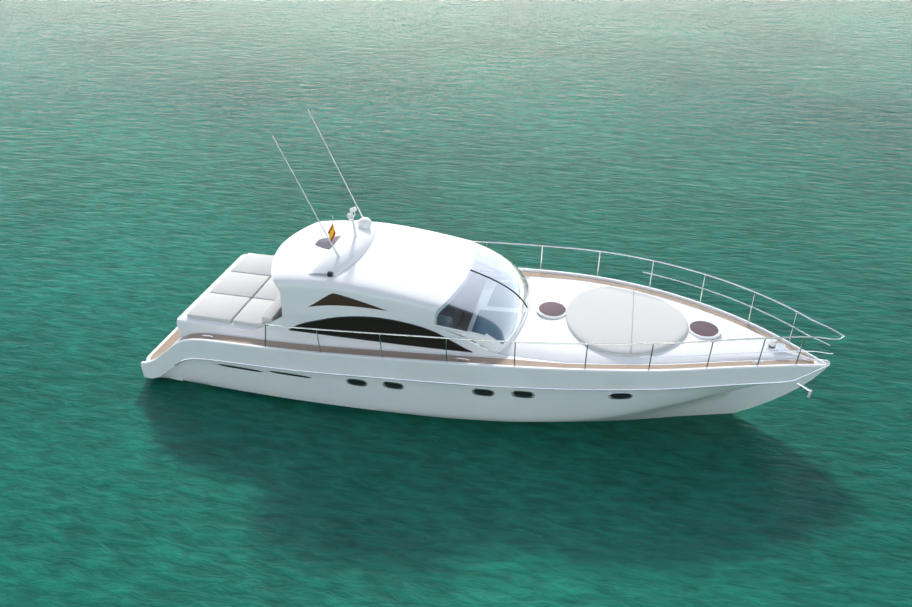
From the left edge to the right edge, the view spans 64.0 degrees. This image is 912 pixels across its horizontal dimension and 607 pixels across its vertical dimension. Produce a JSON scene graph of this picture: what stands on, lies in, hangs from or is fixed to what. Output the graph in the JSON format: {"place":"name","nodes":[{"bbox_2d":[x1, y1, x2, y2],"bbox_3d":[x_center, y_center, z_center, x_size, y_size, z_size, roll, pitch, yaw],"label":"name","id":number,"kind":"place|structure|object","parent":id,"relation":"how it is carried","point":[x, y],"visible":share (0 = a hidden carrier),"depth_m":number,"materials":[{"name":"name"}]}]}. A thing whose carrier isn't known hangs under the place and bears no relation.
{"place":"outdoors","nodes":[
{"label":"outdoors","id":0,"kind":"place"},
{"bbox_2d":[232,276,529,355],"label":"deck trim","id":1,"kind":"structure","parent":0,"point":[461,336],"depth_m":14.71,"materials":[{"name":"white plastic"}]},
{"bbox_2d":[0,0,911,606],"bbox_3d":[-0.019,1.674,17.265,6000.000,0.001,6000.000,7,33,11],"label":"sea","id":2,"kind":"structure","parent":0,"point":[150,192],"depth_m":21.91,"materials":[{"name":"liquid"}]},
{"bbox_2d":[141,255,829,421],"bbox_3d":[0.419,1.228,16.866,14.800,2.879,4.160,7,33,11],"label":"hull","id":3,"kind":"object","parent":2,"relation":"in","point":[446,400],"visible":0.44,"depth_m":15.11,"materials":[{"name":"white plastic"}]},
{"bbox_2d":[146,326,183,380],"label":"swim platform","id":4,"kind":"structure","parent":3,"relation":"on","point":[160,345],"depth_m":17.37,"materials":[{"name":"white plastic"}]},
{"bbox_2d":[150,329,179,359],"bbox_3d":[-6.347,0.511,18.262,0.930,0.016,3.560,7,33,11],"label":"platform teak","id":5,"kind":"object","parent":4,"relation":"on","point":[170,341],"visible":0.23,"depth_m":17.47,"materials":[{"name":"beige wood"}]},
{"bbox_2d":[191,332,218,333],"bbox_3d":[-5.378,-0.086,17.626,1.100,0.396,3.874,7,33,11],"label":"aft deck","id":6,"kind":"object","parent":3,"relation":"on","point":[207,332],"depth_m":16.13,"materials":[{"name":"white plastic"}]},
{"bbox_2d":[177,254,281,337],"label":"deck block","id":7,"kind":"structure","parent":3,"relation":"on","point":[186,325],"depth_m":16.18,"materials":[{"name":"white plastic"}]},
{"bbox_2d":[187,293,250,322],"bbox_3d":[-5.352,0.095,16.509,1.080,0.120,0.980,7,33,11],"label":"sun pad cushion","id":8,"kind":"object","parent":7,"relation":"on","point":[218,307],"visible":0.94,"depth_m":16.40,"materials":[{"name":"grey"}]},
{"bbox_2d":[210,272,269,298],"bbox_3d":[-5.125,-0.427,17.343,1.080,0.120,1.000,7,33,11],"label":"sun pad cushion","id":9,"kind":"object","parent":7,"relation":"on","point":[250,286],"visible":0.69,"depth_m":17.27,"materials":[{"name":"grey"}]},
{"bbox_2d":[231,253,273,277],"bbox_3d":[-4.897,-0.948,18.178,1.080,0.120,0.980,7,33,11],"label":"sun pad cushion","id":10,"kind":"object","parent":7,"relation":"on","point":[254,264],"visible":0.65,"depth_m":18.05,"materials":[{"name":"grey"}]},
{"bbox_2d":[233,298,273,327],"bbox_3d":[-4.373,0.215,16.317,0.870,0.120,0.980,7,33,11],"label":"sunbed cushion","id":11,"kind":"object","parent":7,"relation":"on","point":[253,311],"visible":0.58,"depth_m":16.19,"materials":[{"name":"grey"}]},
{"bbox_2d":[261,295,281,322],"bbox_3d":[-3.780,-0.372,17.011,0.280,0.180,2.900,7,33,11],"label":"backrest","id":12,"kind":"object","parent":11,"relation":"on","point":[273,312],"visible":0.4,"depth_m":15.99,"materials":[{"name":"grey"}]},
{"bbox_2d":[254,277,279,300],"bbox_3d":[-4.145,-0.307,17.151,0.870,0.120,1.000,7,33,11],"label":"sun pad cushion","id":13,"kind":"object","parent":7,"relation":"on","point":[268,290],"visible":0.25,"depth_m":16.96,"materials":[{"name":"grey"}]},
{"bbox_2d":[217,364,261,371],"bbox_3d":[-4.733,1.413,15.963,1.150,0.060,0.008,8,33,12],"label":"vent","id":14,"kind":"object","parent":3,"relation":"attached to","point":[239,368],"visible":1,"depth_m":15.96,"materials":[{"name":"black plastic"}]},
{"bbox_2d":[269,371,310,377],"bbox_3d":[-3.569,1.528,15.687,1.050,0.060,0.007,7,33,11],"label":"vent","id":15,"kind":"object","parent":3,"relation":"attached to","point":[289,374],"visible":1,"depth_m":15.69,"materials":[{"name":"black plastic"}]},
{"bbox_2d":[346,378,366,385],"bbox_3d":[-2.087,1.658,15.347,0.465,0.195,0.041,7,33,11],"label":"porthole frame","id":16,"kind":"object","parent":3,"relation":"attached to","point":[356,379],"visible":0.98,"depth_m":15.34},
{"bbox_2d":[348,379,365,384],"bbox_3d":[-2.086,1.656,15.350,0.420,0.150,0.017,7,33,11],"label":"porthole","id":17,"kind":"object","parent":16,"relation":"in","point":[355,382],"visible":1,"depth_m":15.35,"materials":[{"name":"black glass"}]},
{"bbox_2d":[219,271,536,358],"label":"side deck","id":18,"kind":"structure","parent":3,"relation":"in","point":[509,357],"depth_m":15.24,"materials":[{"name":"brown wood"}]},
{"bbox_2d":[218,307,506,356],"bbox_3d":[-1.749,-0.263,16.525,6.450,1.077,3.360,7,33,11],"label":"cabin side","id":19,"kind":"object","parent":18,"relation":"on","point":[293,320],"visible":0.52,"depth_m":15.20,"materials":[{"name":"white plastic"}]},
{"bbox_2d":[271,220,473,324],"bbox_3d":[-1.807,-0.812,16.198,4.330,1.054,3.220,7,33,11],"label":"hardtop","id":20,"kind":"object","parent":19,"relation":"on","point":[410,272],"visible":0.88,"depth_m":15.29,"materials":[{"name":"white plastic"}]},
{"bbox_2d":[315,236,340,248],"bbox_3d":[-2.737,-1.351,16.115,0.720,0.058,0.880,7,33,11],"label":"roof hatch","id":21,"kind":"object","parent":20,"relation":"on","point":[325,243],"visible":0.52,"depth_m":16.12,"materials":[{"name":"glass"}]},
{"bbox_2d":[327,271,332,276],"bbox_3d":[-2.582,-0.602,14.967,0.100,0.090,0.080,7,33,11],"label":"navigation light","id":22,"kind":"object","parent":20,"relation":"on","point":[329,273],"visible":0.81,"depth_m":14.94,"materials":[{"name":"black plastic"}]},
{"bbox_2d":[309,220,376,275],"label":"roof arch","id":23,"kind":"structure","parent":20,"relation":"on","point":[350,247],"depth_m":15.47,"materials":[{"name":"white plastic"}]},
{"bbox_2d":[347,207,356,235],"bbox_3d":[-2.216,-1.732,15.735,0.140,0.703,0.430,7,33,11],"label":"mast","id":24,"kind":"object","parent":23,"relation":"on","point":[351,210],"visible":1,"depth_m":15.67,"materials":[{"name":"white metal"}]},
{"bbox_2d":[358,217,371,228],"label":"radar dome","id":25,"kind":"structure","parent":23,"relation":"on","point":[365,222],"depth_m":16.20,"materials":[{"name":"white plastic"}]},
{"bbox_2d":[308,293,385,310],"bbox_3d":[-1.870,-0.812,16.215,1.760,0.393,3.182,7,33,11],"label":"side window","id":26,"kind":"structure","parent":20,"relation":"attached to","point":[335,299],"depth_m":14.90,"materials":[{"name":"brown glass"}]},
{"bbox_2d":[435,303,447,324],"bbox_3d":[0.073,-0.524,15.866,0.530,0.538,3.186,7,33,11],"label":"window frame","id":27,"kind":"object","parent":20,"relation":"attached to","point":[444,305],"visible":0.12,"depth_m":14.60,"materials":[{"name":"white plastic"}]},
{"bbox_2d":[291,317,467,350],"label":"side window","id":28,"kind":"structure","parent":19,"relation":"attached to","point":[364,324],"depth_m":14.99,"materials":[{"name":"black glass"}]},
{"bbox_2d":[289,316,471,352],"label":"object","id":29,"kind":"object","parent":19,"relation":"attached to","point":[381,341],"visible":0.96,"depth_m":14.98,"materials":[{"name":"black glass"}]},
{"bbox_2d":[443,328,503,351],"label":"screen wing","id":30,"kind":"structure","parent":19,"relation":"attached to","point":[492,346],"depth_m":14.60,"materials":[{"name":"white plastic"}]},
{"bbox_2d":[437,242,529,345],"bbox_3d":[0.746,-0.257,15.849,1.670,0.974,3.329,7,33,11],"label":"windscreen","id":31,"kind":"object","parent":19,"relation":"attached to","point":[503,308],"visible":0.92,"depth_m":15.39,"materials":[{"name":"clear glass"}]},
{"bbox_2d":[434,324,487,336],"bbox_3d":[0.097,0.563,14.597,1.082,0.174,0.127,5,32,8],"label":"wing edge","id":32,"kind":"object","parent":31,"relation":"attached to","point":[478,334],"visible":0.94,"depth_m":14.55,"materials":[{"name":"white plastic"}]},
{"bbox_2d":[470,269,527,306],"bbox_3d":[0.934,-0.312,15.763,1.306,0.814,0.032,7,33,11],"label":"mullion","id":33,"kind":"object","parent":31,"relation":"attached to","point":[502,284],"visible":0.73,"depth_m":15.67,"materials":[{"name":"black metal"}]},
{"bbox_2d":[382,381,403,389],"bbox_3d":[-1.307,1.702,15.162,0.465,0.195,0.042,7,33,11],"label":"porthole frame","id":34,"kind":"object","parent":3,"relation":"attached to","point":[393,382],"visible":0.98,"depth_m":15.16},
{"bbox_2d":[384,382,402,387],"bbox_3d":[-1.306,1.700,15.165,0.420,0.150,0.019,7,33,11],"label":"porthole","id":35,"kind":"object","parent":34,"relation":"in","point":[391,385],"visible":1,"depth_m":15.16,"materials":[{"name":"black glass"}]},
{"bbox_2d":[472,388,494,395],"bbox_3d":[0.552,1.797,14.758,0.465,0.195,0.057,7,33,11],"label":"porthole frame","id":36,"kind":"object","parent":3,"relation":"attached to","point":[483,389],"visible":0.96,"depth_m":14.74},
{"bbox_2d":[473,389,493,394],"bbox_3d":[0.553,1.796,14.760,0.421,0.150,0.020,5,32,8],"label":"porthole","id":37,"kind":"object","parent":36,"relation":"in","point":[482,392],"visible":1,"depth_m":14.76,"materials":[{"name":"black glass"}]},
{"bbox_2d":[180,271,813,368],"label":"deck","id":38,"kind":"structure","parent":3,"relation":"in","point":[395,354],"depth_m":15.09,"materials":[{"name":"brown wood"}]},
{"bbox_2d":[174,358,829,390],"bbox_3d":[0.589,1.616,15.133,13.987,0.974,1.203,3,32,4],"label":"rub rail","id":39,"kind":"object","parent":3,"relation":"attached to","point":[591,389],"visible":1,"depth_m":14.67,"materials":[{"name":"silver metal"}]},
{"bbox_2d":[511,390,534,397],"bbox_3d":[1.342,1.819,14.610,0.467,0.195,0.046,4,32,7],"label":"porthole frame","id":40,"kind":"object","parent":3,"relation":"attached to","point":[522,391],"visible":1,"depth_m":14.60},
{"bbox_2d":[513,392,532,396],"bbox_3d":[1.342,1.817,14.613,0.422,0.150,0.022,4,32,7],"label":"porthole","id":41,"kind":"object","parent":40,"relation":"in","point":[523,394],"visible":1,"depth_m":14.62,"materials":[{"name":"black glass"}]},
{"bbox_2d":[265,324,844,370],"bbox_3d":[1.817,0.893,14.437,11.801,1.090,1.058,2,32,3],"label":"guard rail","id":42,"kind":"object","parent":3,"relation":"on","point":[653,344],"visible":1,"depth_m":14.04,"materials":[{"name":"silver metal"}]},
{"bbox_2d":[609,393,632,398],"bbox_3d":[3.254,1.828,14.423,0.478,0.195,0.061,0,32,-1],"label":"porthole frame","id":43,"kind":"object","parent":3,"relation":"attached to","point":[620,398],"visible":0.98,"depth_m":14.42,"materials":[{"name":"metal"}]},
{"bbox_2d":[610,394,630,397],"bbox_3d":[3.255,1.826,14.426,0.432,0.150,0.034,0,32,-1],"label":"porthole","id":44,"kind":"object","parent":43,"relation":"in","point":[620,395],"visible":0.92,"depth_m":14.42,"materials":[{"name":"black glass"}]},
{"bbox_2d":[473,241,843,345],"bbox_3d":[2.501,-0.676,16.948,11.801,1.090,1.058,13,34,19],"label":"guard rail","id":45,"kind":"object","parent":3,"relation":"on","point":[702,288],"visible":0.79,"depth_m":16.01,"materials":[{"name":"silver metal"}]},
{"bbox_2d":[515,272,820,364],"bbox_3d":[4.560,0.730,15.426,6.200,0.418,3.872,7,33,11],"label":"deck","id":46,"kind":"object","parent":3,"relation":"on","point":[539,360],"visible":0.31,"depth_m":14.59,"materials":[{"name":"brown wood"}]},
{"bbox_2d":[499,279,803,363],"bbox_3d":[4.140,0.572,15.441,6.161,0.457,3.259,7,33,11],"label":"foredeck","id":47,"kind":"object","parent":46,"relation":"on","point":[536,327],"visible":0.58,"depth_m":14.86,"materials":[{"name":"white plastic"}]},
{"bbox_2d":[495,307,528,352],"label":"windshield trim","id":48,"kind":"structure","parent":47,"relation":"on","point":[514,336],"depth_m":15.06,"materials":[{"name":"white plastic"}]},
{"bbox_2d":[527,280,531,306],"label":"windshield trim","id":49,"kind":"structure","parent":47,"relation":"on","point":[530,294],"depth_m":16.33,"materials":[{"name":"white plastic"}]},
{"bbox_2d":[536,301,566,318],"bbox_3d":[2.076,0.134,15.731,0.680,0.050,0.680,7,33,11],"label":"hatch rim","id":50,"kind":"object","parent":47,"relation":"on","point":[547,316],"visible":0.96,"depth_m":15.54,"materials":[{"name":"white plastic"}]},
{"bbox_2d":[539,302,565,315],"bbox_3d":[2.076,0.111,15.716,0.580,0.015,0.580,7,33,11],"label":"deck hatch","id":51,"kind":"object","parent":50,"relation":"in","point":[552,308],"visible":1,"depth_m":15.70,"materials":[{"name":"glass"}]},
{"bbox_2d":[566,286,688,356],"bbox_3d":[3.605,0.314,15.426,2.540,0.152,2.630,7,33,11],"label":"sunpad","id":52,"kind":"object","parent":47,"relation":"on","point":[601,314],"visible":0.98,"depth_m":15.22,"materials":[{"name":"grey"}]},
{"bbox_2d":[630,289,633,353],"bbox_3d":[3.722,0.298,15.385,0.016,0.085,2.524,7,33,11],"label":"cushion seam","id":53,"kind":"object","parent":52,"relation":"on","point":[632,319],"visible":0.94,"depth_m":15.23,"materials":[{"name":"grey fabric"}]},
{"bbox_2d":[688,320,720,339],"bbox_3d":[5.145,0.538,15.146,0.680,0.050,0.680,7,33,11],"label":"hatch rim","id":54,"kind":"object","parent":47,"relation":"on","point":[706,337],"visible":0.9,"depth_m":14.96,"materials":[{"name":"white plastic"}]},
{"bbox_2d":[690,321,718,336],"bbox_3d":[5.145,0.514,15.132,0.580,0.015,0.580,7,33,11],"label":"deck hatch","id":55,"kind":"object","parent":54,"relation":"in","point":[704,328],"visible":1,"depth_m":15.12,"materials":[{"name":"glass"}]},
{"bbox_2d":[765,341,786,352],"bbox_3d":[6.557,0.889,14.981,0.400,0.050,0.280,7,33,11],"label":"anchor windlass","id":56,"kind":"object","parent":47,"relation":"on","point":[777,348],"visible":0.6,"depth_m":14.92,"materials":[{"name":"silver metal"}]},
{"bbox_2d":[768,339,776,346],"bbox_3d":[6.489,0.796,14.942,0.150,0.120,0.150,7,33,11],"label":"anchor windlass","id":57,"kind":"object","parent":56,"relation":"on","point":[772,342],"visible":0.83,"depth_m":14.90,"materials":[{"name":"silver metal"}]},
{"bbox_2d":[778,345,817,361],"bbox_3d":[7.005,1.029,14.946,0.829,0.277,0.036,7,33,11],"label":"anchor chain","id":58,"kind":"object","parent":46,"relation":"on","point":[801,355],"visible":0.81,"depth_m":14.94,"materials":[{"name":"silver metal"}]},
{"bbox_2d":[797,383,812,399],"bbox_3d":[7.330,1.813,15.303,0.350,0.308,0.319,-9,33,-15],"label":"anchor","id":59,"kind":"object","parent":3,"relation":"attached to","point":[808,396],"visible":0.94,"depth_m":15.29,"materials":[{"name":"silver metal"}]},
{"bbox_2d":[453,310,482,346],"bbox_3d":[-1.870,0.549,17.066,5.800,0.080,3.000,7,33,11],"label":"cockpit sole","id":60,"kind":"object","parent":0,"point":[463,323],"depth_m":17.15,"materials":[{"name":"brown wood"}]},
{"bbox_2d":[437,315,452,327],"bbox_3d":[-0.488,0.776,16.014,0.650,0.650,1.050,7,33,11],"label":"helm seat","id":61,"kind":"object","parent":60,"relation":"on","point":[445,321],"depth_m":16.04,"materials":[{"name":"grey leather"}]},
{"bbox_2d":[438,304,463,326],"bbox_3d":[-0.161,0.027,17.212,0.650,0.650,0.950,7,33,11],"label":"seat","id":62,"kind":"object","parent":60,"relation":"on","point":[454,312],"depth_m":16.78,"materials":[{"name":"grey"}]},
{"bbox_2d":[464,314,474,337],"bbox_3d":[0.468,0.462,16.374,0.080,0.800,2.760,7,33,11],"label":"dash front","id":63,"kind":"object","parent":60,"relation":"on","point":[470,323],"depth_m":15.67,"materials":[{"name":"grey plastic"}]},
{"bbox_2d":[467,314,505,345],"bbox_3d":[0.984,0.165,16.048,1.060,0.050,2.720,7,33,11],"label":"dash top","id":64,"kind":"object","parent":63,"relation":"on","point":[473,321],"depth_m":15.60,"materials":[{"name":"grey plastic"}]},
{"bbox_2d":[470,315,504,343],"bbox_3d":[0.826,0.500,15.502,0.920,0.050,1.280,7,33,11],"label":"dashboard","id":65,"kind":"object","parent":64,"relation":"on","point":[487,327],"visible":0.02,"depth_m":15.46,"materials":[{"name":"blue"}]},
{"bbox_3d":[-2.069,-1.870,16.637,0.155,0.245,0.060,7,33,11],"label":"antenna base","id":66,"kind":"object","parent":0,"visible":0},
{"bbox_2d":[308,110,362,216],"bbox_3d":[-2.632,-3.043,16.073,1.085,2.419,0.028,8,33,12],"label":"antenna","id":67,"kind":"object","parent":66,"relation":"on","point":[338,169],"visible":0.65,"depth_m":16.14,"materials":[{"name":"white metal"}]},
{"bbox_3d":[-2.452,-0.992,15.233,0.155,0.245,0.060,7,33,11],"label":"antenna base","id":68,"kind":"object","parent":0,"visible":0},
{"bbox_2d":[273,137,335,250],"bbox_3d":[-3.020,-2.153,14.648,1.085,2.419,0.028,6,33,10],"label":"antenna","id":69,"kind":"object","parent":68,"relation":"on","point":[307,200],"visible":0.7,"depth_m":14.71,"materials":[{"name":"white metal"}]},
{"bbox_3d":[-2.590,-1.597,15.800,0.144,0.603,0.016,7,33,11],"label":"flag staff","id":70,"kind":"object","parent":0,"visible":0},
{"bbox_2d":[329,226,334,239],"bbox_3d":[-2.695,-1.537,15.836,0.140,0.340,0.036,-12,34,-18],"label":"flag","id":71,"kind":"object","parent":70,"relation":"hanging from","point":[332,231],"visible":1,"depth_m":15.84,"materials":[{"name":"yellow fabric"}]}
]}

